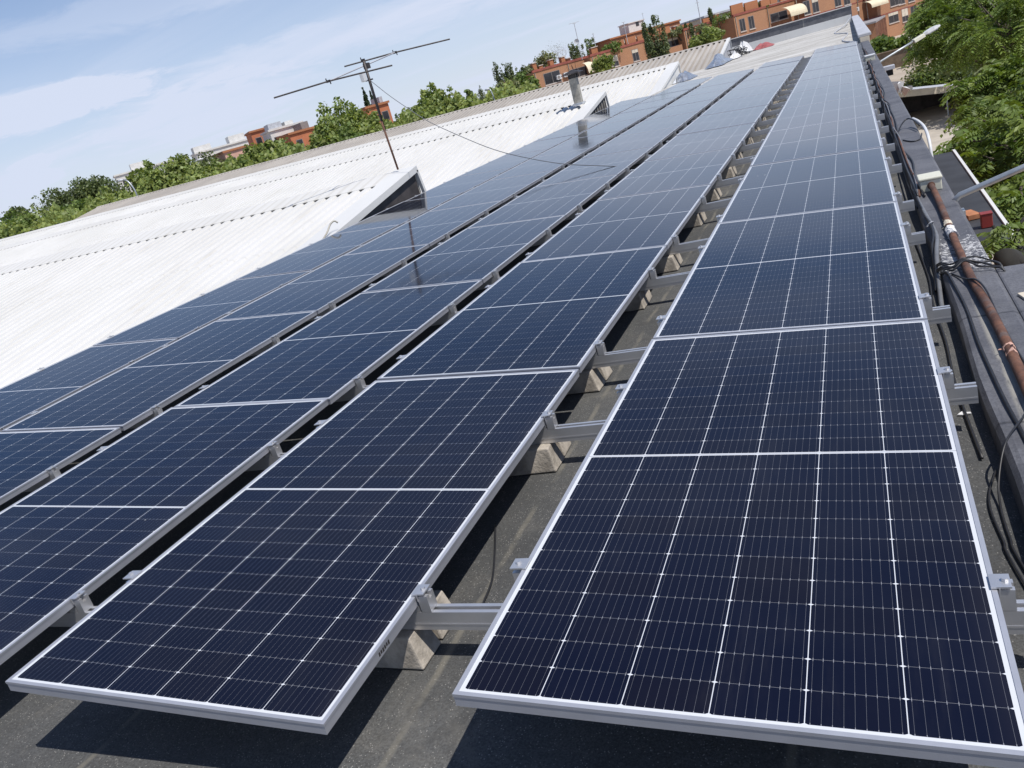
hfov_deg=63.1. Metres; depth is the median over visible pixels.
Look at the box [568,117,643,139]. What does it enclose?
solar panel
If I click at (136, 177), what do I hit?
leafy tree
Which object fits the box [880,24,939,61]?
wall lamp
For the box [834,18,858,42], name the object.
cable
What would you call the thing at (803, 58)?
mounting rail
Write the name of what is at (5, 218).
leafy tree
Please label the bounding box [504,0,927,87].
apartment block
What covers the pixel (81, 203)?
leafy tree
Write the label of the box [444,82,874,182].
mounting rail
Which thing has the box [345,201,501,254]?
solar panel
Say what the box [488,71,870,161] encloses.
mounting rail
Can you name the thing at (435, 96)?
leafy tree
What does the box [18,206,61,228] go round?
leafy tree
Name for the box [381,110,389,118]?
window
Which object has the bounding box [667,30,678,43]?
terrace plant
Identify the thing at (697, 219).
concrete support
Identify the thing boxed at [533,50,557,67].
leafy tree
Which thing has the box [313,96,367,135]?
leafy tree
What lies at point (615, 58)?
window
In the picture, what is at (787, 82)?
mounting rail
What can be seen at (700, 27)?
terrace plant
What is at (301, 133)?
house
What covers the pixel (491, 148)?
aerial cable
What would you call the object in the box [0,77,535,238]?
trees
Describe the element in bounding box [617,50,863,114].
mounting rail
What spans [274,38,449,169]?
television aerial
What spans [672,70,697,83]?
foil flashing
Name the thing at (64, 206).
leafy tree
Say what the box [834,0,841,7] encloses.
window
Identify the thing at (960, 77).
leafy tree
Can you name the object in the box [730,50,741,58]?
plastic sack
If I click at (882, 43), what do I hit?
hedge
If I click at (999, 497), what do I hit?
cable
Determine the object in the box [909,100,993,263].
pavement
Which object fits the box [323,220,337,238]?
vent pipe
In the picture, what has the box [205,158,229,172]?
leafy tree
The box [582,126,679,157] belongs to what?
solar panel
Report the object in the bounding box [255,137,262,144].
window
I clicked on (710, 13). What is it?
terrace plant
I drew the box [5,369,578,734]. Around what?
solar panel
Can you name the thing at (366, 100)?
cypress tree
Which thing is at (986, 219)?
alarm box
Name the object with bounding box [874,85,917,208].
cable
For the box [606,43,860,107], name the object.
mounting rail
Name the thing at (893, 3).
window
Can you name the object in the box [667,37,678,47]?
window
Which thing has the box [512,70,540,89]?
leafy tree
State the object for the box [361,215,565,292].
solar panel
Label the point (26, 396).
solar panel
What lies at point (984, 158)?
feathery tree
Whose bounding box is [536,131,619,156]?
solar panel
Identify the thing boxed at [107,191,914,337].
mounting rail
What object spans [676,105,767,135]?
solar panel
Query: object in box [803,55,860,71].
solar panel
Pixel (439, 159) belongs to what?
shed roof
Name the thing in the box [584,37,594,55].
poplar tree
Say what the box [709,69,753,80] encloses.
solar panel
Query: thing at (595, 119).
solar panel
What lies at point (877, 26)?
annex
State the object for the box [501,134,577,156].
solar panel
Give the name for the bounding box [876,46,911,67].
garden wall
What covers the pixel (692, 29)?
terrace plant
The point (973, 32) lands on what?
feathery tree
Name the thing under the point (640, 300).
concrete support
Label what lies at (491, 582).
cable
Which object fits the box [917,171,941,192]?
junction box
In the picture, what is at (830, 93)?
solar panel
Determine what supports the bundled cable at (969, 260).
on the parapet at (1003, 288)
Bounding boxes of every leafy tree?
[0,208,38,238]
[5,206,33,217]
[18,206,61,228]
[29,187,72,214]
[53,204,79,210]
[59,176,94,205]
[69,198,93,212]
[78,174,112,197]
[93,184,131,208]
[96,177,132,197]
[124,159,157,195]
[137,167,178,195]
[158,153,202,183]
[179,165,213,184]
[190,150,224,169]
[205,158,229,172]
[219,159,246,173]
[236,142,266,166]
[256,153,274,162]
[260,139,285,157]
[273,137,295,156]
[309,123,340,149]
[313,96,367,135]
[333,122,365,143]
[345,108,388,134]
[412,99,439,121]
[417,81,460,110]
[437,97,465,114]
[462,89,482,106]
[495,79,520,96]
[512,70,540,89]
[514,63,537,80]
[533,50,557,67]
[590,53,615,73]
[688,34,706,47]
[694,26,725,44]
[900,64,927,86]
[905,0,1023,79]
[908,60,960,86]
[951,67,975,79]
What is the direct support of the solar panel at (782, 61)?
on the mounting rail at (807, 60)
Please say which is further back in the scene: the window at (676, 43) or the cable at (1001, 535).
the window at (676, 43)
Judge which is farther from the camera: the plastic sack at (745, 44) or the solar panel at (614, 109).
the plastic sack at (745, 44)
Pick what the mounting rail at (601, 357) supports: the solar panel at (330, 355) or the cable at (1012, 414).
the solar panel at (330, 355)
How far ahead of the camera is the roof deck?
2.58 m
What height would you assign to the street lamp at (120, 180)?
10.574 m
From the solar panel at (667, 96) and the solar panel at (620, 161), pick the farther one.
the solar panel at (667, 96)
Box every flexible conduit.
[912,189,936,292]
[917,196,944,305]
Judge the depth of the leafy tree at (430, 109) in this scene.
91.82 m
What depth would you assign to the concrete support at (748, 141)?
11.35 m
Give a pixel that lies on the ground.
(898, 74)
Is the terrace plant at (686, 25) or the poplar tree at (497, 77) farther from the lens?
the poplar tree at (497, 77)
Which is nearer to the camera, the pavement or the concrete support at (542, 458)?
the concrete support at (542, 458)
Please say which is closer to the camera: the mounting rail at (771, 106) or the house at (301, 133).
the mounting rail at (771, 106)
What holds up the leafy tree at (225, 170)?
on the ground
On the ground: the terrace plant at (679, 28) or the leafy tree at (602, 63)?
the leafy tree at (602, 63)
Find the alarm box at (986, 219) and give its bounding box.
[979,210,992,228]
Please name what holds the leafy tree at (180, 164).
on the ground
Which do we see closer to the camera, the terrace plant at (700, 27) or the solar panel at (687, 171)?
the solar panel at (687, 171)
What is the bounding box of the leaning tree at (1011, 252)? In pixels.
[976,217,1023,266]
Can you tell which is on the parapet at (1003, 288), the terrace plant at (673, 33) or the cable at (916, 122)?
the cable at (916, 122)
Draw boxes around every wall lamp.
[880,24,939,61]
[952,164,1023,215]
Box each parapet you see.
[730,5,852,52]
[852,15,1023,524]
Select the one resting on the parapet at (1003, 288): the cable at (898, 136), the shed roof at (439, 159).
the cable at (898, 136)
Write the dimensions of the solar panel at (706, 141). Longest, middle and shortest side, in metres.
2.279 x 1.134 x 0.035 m
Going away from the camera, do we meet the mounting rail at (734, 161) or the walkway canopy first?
the mounting rail at (734, 161)
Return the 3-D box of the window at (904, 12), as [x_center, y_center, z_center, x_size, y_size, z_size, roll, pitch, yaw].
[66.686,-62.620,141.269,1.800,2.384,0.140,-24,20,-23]
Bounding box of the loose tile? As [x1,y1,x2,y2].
[1017,292,1023,298]
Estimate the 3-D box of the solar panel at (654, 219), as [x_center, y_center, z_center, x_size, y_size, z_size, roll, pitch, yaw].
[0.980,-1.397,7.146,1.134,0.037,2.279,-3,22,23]
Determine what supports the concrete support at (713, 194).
on the roof deck
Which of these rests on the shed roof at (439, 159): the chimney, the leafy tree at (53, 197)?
the chimney
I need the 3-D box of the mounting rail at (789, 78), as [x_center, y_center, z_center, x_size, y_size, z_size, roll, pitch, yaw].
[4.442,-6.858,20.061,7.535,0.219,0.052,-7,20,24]
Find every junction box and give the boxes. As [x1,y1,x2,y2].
[864,53,874,61]
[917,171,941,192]
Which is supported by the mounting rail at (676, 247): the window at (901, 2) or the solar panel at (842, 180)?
the solar panel at (842, 180)
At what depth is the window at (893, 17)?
140.08 m
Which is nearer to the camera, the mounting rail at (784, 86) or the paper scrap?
the paper scrap
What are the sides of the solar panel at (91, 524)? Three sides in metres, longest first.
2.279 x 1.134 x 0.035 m
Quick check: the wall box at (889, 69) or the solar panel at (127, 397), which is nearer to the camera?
the solar panel at (127, 397)
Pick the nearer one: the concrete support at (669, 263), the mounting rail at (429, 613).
the mounting rail at (429, 613)
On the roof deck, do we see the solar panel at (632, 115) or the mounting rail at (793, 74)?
the mounting rail at (793, 74)
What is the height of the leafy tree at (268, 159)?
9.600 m
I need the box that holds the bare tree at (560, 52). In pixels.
[548,44,571,63]
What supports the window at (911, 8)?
in the apartment block
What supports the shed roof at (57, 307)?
attached to the roof deck
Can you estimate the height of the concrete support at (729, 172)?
0.108 m
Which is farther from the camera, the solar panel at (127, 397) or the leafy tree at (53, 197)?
the leafy tree at (53, 197)
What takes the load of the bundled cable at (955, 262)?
on the parapet at (1003, 288)
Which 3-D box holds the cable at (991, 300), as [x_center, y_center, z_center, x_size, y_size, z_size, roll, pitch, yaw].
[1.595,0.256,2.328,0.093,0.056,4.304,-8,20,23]
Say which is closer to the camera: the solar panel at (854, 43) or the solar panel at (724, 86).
the solar panel at (724, 86)
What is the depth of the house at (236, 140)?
187.50 m
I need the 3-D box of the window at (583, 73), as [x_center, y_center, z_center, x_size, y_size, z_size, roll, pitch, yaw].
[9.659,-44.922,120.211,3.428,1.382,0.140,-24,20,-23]
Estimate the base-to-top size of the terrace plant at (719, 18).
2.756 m
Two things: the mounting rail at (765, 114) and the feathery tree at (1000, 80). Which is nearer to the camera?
the mounting rail at (765, 114)
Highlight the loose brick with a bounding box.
[966,209,979,220]
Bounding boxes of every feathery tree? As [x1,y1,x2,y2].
[901,0,1023,77]
[933,98,1023,268]
[938,54,1023,149]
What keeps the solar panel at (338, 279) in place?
on the mounting rail at (704, 206)
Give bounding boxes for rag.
[892,81,909,95]
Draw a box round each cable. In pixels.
[370,80,614,166]
[482,524,495,602]
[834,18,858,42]
[864,49,918,194]
[864,50,920,196]
[865,48,917,195]
[865,49,925,196]
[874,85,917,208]
[896,118,919,134]
[916,245,983,458]
[934,256,999,266]
[934,258,1002,268]
[936,259,1003,269]
[936,260,1005,271]
[940,271,1023,439]
[951,273,1023,362]
[988,470,1023,584]
[997,415,1023,568]
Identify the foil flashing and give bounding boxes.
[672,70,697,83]
[704,53,732,69]
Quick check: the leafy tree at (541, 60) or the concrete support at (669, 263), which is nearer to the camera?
the concrete support at (669, 263)
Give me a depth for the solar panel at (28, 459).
5.13 m
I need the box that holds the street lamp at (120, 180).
[118,179,137,195]
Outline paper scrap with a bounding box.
[957,411,970,415]
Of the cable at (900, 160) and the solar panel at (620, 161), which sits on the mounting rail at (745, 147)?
the solar panel at (620, 161)
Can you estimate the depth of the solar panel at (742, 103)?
14.88 m
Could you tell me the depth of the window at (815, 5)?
131.45 m
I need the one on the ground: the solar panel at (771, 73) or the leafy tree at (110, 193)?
the leafy tree at (110, 193)
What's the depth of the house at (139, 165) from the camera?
192.37 m
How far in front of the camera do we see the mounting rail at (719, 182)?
8.29 m
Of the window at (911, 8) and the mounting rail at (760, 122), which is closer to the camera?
the mounting rail at (760, 122)
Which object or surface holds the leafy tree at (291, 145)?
on the ground
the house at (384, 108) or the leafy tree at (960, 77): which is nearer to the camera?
the leafy tree at (960, 77)
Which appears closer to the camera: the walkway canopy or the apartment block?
the walkway canopy
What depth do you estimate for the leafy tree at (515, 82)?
104.66 m
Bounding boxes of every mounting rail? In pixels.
[0,293,951,431]
[23,366,978,491]
[37,222,925,369]
[49,558,1023,634]
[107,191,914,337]
[200,157,901,294]
[257,137,894,268]
[309,120,888,244]
[348,109,884,226]
[386,98,880,208]
[415,90,877,195]
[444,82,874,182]
[465,77,872,172]
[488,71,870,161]
[524,62,867,145]
[554,67,869,145]
[565,53,864,126]
[583,59,866,131]
[596,56,864,124]
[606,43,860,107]
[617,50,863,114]
[626,48,862,109]
[635,45,861,104]
[663,42,860,90]
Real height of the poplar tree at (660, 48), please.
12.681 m
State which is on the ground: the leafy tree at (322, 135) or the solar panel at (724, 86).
the leafy tree at (322, 135)
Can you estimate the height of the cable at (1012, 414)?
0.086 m
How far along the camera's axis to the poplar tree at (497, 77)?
130.20 m
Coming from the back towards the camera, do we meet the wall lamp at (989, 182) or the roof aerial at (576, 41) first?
the roof aerial at (576, 41)
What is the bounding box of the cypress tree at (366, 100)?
[361,87,370,106]
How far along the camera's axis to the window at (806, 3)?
130.75 m
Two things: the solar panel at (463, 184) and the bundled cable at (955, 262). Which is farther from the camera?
the solar panel at (463, 184)
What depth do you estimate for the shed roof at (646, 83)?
43.53 m
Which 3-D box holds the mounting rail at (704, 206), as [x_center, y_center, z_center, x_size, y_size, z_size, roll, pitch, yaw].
[-0.276,-1.384,8.258,7.535,0.219,0.052,-7,20,24]
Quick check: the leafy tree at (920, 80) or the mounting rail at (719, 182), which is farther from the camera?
the leafy tree at (920, 80)
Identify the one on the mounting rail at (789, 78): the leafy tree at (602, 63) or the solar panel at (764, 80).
the solar panel at (764, 80)
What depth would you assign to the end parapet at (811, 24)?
53.67 m
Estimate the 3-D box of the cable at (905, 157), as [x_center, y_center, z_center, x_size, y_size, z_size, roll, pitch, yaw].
[6.204,-5.202,14.206,0.040,0.036,19.624,-7,20,24]
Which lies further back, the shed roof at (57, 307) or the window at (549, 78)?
the window at (549, 78)
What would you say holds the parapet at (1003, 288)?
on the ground
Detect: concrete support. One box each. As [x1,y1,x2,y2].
[375,590,450,669]
[509,441,570,475]
[566,366,612,394]
[624,290,651,311]
[654,253,682,273]
[683,212,706,228]
[705,188,721,201]
[721,166,736,179]
[735,152,742,158]
[745,137,753,144]
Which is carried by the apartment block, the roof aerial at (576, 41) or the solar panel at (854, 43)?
the roof aerial at (576, 41)
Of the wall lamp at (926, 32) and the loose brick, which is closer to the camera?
the loose brick
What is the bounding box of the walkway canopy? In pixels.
[898,84,961,114]
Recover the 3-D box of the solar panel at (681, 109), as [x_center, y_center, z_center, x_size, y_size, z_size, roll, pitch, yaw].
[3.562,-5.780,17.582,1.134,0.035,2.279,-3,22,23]
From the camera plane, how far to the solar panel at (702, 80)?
28.01 m
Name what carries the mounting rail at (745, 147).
on the roof deck
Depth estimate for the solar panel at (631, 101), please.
26.71 m
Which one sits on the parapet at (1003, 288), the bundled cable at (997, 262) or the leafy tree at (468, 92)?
the bundled cable at (997, 262)
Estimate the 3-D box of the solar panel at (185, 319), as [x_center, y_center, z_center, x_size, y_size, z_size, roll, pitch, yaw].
[-3.280,-0.846,9.083,1.134,0.035,2.279,-3,22,23]
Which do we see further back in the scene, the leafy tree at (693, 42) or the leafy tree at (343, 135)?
the leafy tree at (693, 42)
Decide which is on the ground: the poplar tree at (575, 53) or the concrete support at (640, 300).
the poplar tree at (575, 53)
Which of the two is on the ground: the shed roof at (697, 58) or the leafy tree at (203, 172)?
the leafy tree at (203, 172)
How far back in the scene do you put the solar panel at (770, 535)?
2.08 m
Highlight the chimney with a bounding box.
[561,70,584,106]
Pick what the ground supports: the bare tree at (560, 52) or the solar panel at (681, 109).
the bare tree at (560, 52)
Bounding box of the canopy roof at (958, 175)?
[933,149,1013,247]
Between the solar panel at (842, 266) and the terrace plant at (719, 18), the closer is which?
the solar panel at (842, 266)
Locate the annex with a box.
[863,15,887,40]
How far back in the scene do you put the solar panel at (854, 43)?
24.13 m
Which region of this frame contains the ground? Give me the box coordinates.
[889,34,959,85]
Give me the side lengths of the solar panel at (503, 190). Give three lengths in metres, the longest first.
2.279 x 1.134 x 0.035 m
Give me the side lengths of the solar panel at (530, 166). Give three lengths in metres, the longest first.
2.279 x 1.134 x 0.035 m
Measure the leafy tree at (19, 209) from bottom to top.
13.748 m
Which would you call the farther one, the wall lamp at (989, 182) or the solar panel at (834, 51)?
the solar panel at (834, 51)
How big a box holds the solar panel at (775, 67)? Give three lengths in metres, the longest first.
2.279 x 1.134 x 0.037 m
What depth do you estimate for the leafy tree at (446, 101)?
92.76 m
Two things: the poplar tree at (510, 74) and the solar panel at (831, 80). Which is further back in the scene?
the poplar tree at (510, 74)
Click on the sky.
(88, 87)
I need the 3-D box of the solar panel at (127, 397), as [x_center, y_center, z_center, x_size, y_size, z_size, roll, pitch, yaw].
[-2.607,-0.141,6.498,1.134,0.035,2.279,-3,22,23]
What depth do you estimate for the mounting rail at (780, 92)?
16.14 m
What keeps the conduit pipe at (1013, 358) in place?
on the parapet at (1003, 288)
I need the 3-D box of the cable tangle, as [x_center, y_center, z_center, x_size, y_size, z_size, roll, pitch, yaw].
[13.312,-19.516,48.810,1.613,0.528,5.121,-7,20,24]
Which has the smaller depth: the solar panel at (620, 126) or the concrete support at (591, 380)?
the concrete support at (591, 380)
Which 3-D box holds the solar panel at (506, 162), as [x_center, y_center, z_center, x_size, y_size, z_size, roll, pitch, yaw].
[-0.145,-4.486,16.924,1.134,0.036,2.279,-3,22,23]
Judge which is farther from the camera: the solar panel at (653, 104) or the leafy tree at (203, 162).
the leafy tree at (203, 162)
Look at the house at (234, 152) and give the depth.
151.08 m
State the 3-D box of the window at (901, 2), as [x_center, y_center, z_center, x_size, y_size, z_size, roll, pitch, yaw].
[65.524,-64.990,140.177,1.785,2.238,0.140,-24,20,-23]
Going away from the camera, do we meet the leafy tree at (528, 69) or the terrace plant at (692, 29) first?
the leafy tree at (528, 69)
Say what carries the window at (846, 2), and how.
in the apartment block
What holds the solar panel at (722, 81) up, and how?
on the mounting rail at (800, 64)
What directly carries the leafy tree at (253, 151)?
on the ground
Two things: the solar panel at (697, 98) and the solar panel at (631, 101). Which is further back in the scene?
the solar panel at (631, 101)
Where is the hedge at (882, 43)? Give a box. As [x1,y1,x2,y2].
[870,31,909,53]
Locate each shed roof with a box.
[0,61,680,246]
[0,91,609,266]
[0,166,425,387]
[74,37,731,219]
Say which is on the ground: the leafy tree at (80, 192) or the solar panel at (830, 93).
the leafy tree at (80, 192)
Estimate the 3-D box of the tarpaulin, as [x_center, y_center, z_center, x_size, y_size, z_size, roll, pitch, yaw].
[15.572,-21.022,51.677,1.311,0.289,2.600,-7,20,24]
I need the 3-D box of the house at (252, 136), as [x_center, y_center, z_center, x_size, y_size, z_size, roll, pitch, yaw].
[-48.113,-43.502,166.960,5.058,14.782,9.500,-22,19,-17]
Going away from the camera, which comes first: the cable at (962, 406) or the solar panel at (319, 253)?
the cable at (962, 406)
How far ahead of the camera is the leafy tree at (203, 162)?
150.99 m
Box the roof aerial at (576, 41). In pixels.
[570,21,582,59]
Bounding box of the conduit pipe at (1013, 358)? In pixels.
[928,183,1023,395]
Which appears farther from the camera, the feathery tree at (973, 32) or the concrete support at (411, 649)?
the feathery tree at (973, 32)
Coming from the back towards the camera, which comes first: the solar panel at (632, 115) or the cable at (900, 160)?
the solar panel at (632, 115)
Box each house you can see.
[113,160,172,191]
[190,133,248,163]
[211,144,247,165]
[244,127,264,145]
[260,120,302,141]
[276,121,314,148]
[360,96,392,129]
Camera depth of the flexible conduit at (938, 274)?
4.51 m
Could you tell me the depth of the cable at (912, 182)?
7.78 m
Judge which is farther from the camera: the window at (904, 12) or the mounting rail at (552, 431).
the window at (904, 12)
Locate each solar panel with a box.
[0,338,177,428]
[0,399,327,664]
[0,427,120,504]
[2,311,316,431]
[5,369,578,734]
[93,271,308,345]
[174,280,482,406]
[216,244,428,320]
[236,224,399,279]
[334,192,462,233]
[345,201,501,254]
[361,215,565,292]
[377,245,666,379]
[406,168,510,200]
[428,170,552,211]
[452,319,1023,767]
[458,149,547,176]
[468,174,617,227]
[489,148,590,180]
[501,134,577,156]
[521,184,710,261]
[534,122,601,141]
[535,147,653,186]
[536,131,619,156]
[562,111,621,128]
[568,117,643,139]
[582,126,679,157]
[586,103,638,117]
[597,147,737,200]
[598,106,661,124]
[605,95,653,108]
[617,111,699,136]
[619,97,677,113]
[639,89,690,103]
[644,99,714,120]
[644,123,754,161]
[653,201,926,338]
[654,82,701,95]
[665,89,727,107]
[668,77,711,88]
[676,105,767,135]
[683,81,737,96]
[696,74,746,88]
[700,91,777,115]
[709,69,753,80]
[717,81,784,101]
[718,147,896,222]
[732,73,790,89]
[742,66,795,81]
[750,115,882,165]
[752,60,799,73]
[759,55,803,67]
[769,94,874,131]
[782,80,869,108]
[791,70,865,92]
[798,61,862,80]
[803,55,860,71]
[808,49,859,63]
[811,45,857,57]
[814,41,856,52]
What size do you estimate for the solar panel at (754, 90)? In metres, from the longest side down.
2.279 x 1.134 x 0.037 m
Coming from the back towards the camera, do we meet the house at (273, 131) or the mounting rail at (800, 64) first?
the house at (273, 131)
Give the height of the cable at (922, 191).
0.032 m
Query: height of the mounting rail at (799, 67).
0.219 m
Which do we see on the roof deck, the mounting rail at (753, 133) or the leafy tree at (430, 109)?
the mounting rail at (753, 133)
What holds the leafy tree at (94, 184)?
on the ground
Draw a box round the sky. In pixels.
[0,0,759,221]
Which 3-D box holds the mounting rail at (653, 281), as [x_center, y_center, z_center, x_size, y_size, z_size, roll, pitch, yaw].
[-1.056,-0.478,6.305,7.535,0.219,0.052,-7,20,24]
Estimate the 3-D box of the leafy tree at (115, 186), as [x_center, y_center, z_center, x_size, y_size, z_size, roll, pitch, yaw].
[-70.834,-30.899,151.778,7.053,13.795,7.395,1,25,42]
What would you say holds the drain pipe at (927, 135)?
attached to the parapet at (1003, 288)
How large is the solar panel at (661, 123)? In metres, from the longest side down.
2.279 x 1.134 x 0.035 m
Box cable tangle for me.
[727,46,755,55]
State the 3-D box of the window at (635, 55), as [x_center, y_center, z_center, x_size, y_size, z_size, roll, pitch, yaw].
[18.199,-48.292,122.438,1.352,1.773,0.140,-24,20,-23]
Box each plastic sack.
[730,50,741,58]
[736,41,752,53]
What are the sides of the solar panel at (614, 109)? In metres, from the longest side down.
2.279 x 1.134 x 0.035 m
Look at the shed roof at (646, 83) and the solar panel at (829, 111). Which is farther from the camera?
the shed roof at (646, 83)
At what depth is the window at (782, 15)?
131.58 m
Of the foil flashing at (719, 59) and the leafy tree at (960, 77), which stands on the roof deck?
the foil flashing at (719, 59)
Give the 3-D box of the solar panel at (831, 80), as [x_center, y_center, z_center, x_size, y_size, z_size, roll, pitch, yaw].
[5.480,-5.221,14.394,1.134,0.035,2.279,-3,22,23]
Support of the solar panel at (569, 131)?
on the mounting rail at (787, 82)
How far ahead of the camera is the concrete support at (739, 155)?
10.30 m
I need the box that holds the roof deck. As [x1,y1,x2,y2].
[0,22,1023,767]
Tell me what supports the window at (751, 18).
in the apartment block
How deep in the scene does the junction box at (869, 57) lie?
18.41 m
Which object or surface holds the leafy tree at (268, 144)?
on the ground
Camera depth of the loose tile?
3.73 m
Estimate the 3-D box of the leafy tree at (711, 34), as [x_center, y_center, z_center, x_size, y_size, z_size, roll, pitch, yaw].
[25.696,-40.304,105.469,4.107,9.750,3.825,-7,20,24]
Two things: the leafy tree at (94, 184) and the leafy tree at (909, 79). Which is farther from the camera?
the leafy tree at (94, 184)
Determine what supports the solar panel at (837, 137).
on the mounting rail at (719, 182)
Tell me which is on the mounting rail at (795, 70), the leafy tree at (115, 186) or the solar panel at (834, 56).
the solar panel at (834, 56)
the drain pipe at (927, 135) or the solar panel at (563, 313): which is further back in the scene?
the drain pipe at (927, 135)
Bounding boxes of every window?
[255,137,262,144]
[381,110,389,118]
[543,70,562,85]
[568,66,587,77]
[612,55,619,66]
[631,48,640,62]
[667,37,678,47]
[739,18,746,32]
[748,16,755,29]
[770,10,787,22]
[803,0,811,15]
[811,0,819,13]
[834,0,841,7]
[844,0,851,5]
[888,11,899,24]
[890,0,900,7]
[898,0,905,5]
[901,6,908,22]
[910,5,916,12]
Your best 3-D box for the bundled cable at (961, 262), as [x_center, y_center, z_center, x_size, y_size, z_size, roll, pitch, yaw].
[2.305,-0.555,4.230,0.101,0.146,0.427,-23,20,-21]
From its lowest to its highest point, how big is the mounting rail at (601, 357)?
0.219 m
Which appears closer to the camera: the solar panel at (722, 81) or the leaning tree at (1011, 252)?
the leaning tree at (1011, 252)
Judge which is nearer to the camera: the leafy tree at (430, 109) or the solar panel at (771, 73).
the solar panel at (771, 73)
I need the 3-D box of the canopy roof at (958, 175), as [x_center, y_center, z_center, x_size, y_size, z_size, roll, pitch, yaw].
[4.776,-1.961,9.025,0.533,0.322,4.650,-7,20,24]
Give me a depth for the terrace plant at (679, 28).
125.82 m
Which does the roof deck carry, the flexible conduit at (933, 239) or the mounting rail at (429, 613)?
the flexible conduit at (933, 239)
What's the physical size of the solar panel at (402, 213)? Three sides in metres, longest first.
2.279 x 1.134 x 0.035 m
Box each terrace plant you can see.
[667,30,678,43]
[676,25,683,40]
[684,23,690,38]
[688,20,693,35]
[694,23,710,32]
[707,7,713,22]
[710,13,730,30]
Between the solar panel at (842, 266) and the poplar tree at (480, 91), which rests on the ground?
the poplar tree at (480, 91)
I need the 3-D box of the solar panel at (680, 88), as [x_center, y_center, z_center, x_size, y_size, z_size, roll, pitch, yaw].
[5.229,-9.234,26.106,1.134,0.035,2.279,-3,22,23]
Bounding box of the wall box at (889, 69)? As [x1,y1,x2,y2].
[884,64,894,75]
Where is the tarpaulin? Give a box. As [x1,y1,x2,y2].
[754,42,773,49]
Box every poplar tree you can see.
[477,85,484,100]
[492,62,507,83]
[505,62,517,79]
[568,42,585,59]
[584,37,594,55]
[641,15,669,59]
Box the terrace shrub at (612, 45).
[600,40,622,53]
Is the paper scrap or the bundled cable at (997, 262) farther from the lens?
the bundled cable at (997, 262)
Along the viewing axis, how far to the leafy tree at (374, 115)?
91.27 m
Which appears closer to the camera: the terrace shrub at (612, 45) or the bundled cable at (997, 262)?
the bundled cable at (997, 262)
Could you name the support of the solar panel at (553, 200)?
on the mounting rail at (719, 182)
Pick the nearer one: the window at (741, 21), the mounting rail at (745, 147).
the mounting rail at (745, 147)
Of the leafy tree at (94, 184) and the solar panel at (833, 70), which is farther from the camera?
the leafy tree at (94, 184)
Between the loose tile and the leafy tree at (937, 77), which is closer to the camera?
the loose tile
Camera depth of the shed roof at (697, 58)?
56.51 m
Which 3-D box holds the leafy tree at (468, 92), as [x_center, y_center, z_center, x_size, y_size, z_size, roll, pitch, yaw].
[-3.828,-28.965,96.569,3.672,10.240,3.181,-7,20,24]
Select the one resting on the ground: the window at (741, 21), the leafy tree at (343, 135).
the leafy tree at (343, 135)
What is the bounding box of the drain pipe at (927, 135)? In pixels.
[912,117,932,155]
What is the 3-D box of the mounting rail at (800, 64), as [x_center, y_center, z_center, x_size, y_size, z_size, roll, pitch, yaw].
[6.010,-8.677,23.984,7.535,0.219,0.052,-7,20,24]
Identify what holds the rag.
on the parapet at (1003, 288)
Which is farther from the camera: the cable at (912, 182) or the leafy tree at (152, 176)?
the leafy tree at (152, 176)
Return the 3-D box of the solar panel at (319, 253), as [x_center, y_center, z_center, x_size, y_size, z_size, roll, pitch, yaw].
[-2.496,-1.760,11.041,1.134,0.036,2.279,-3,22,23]

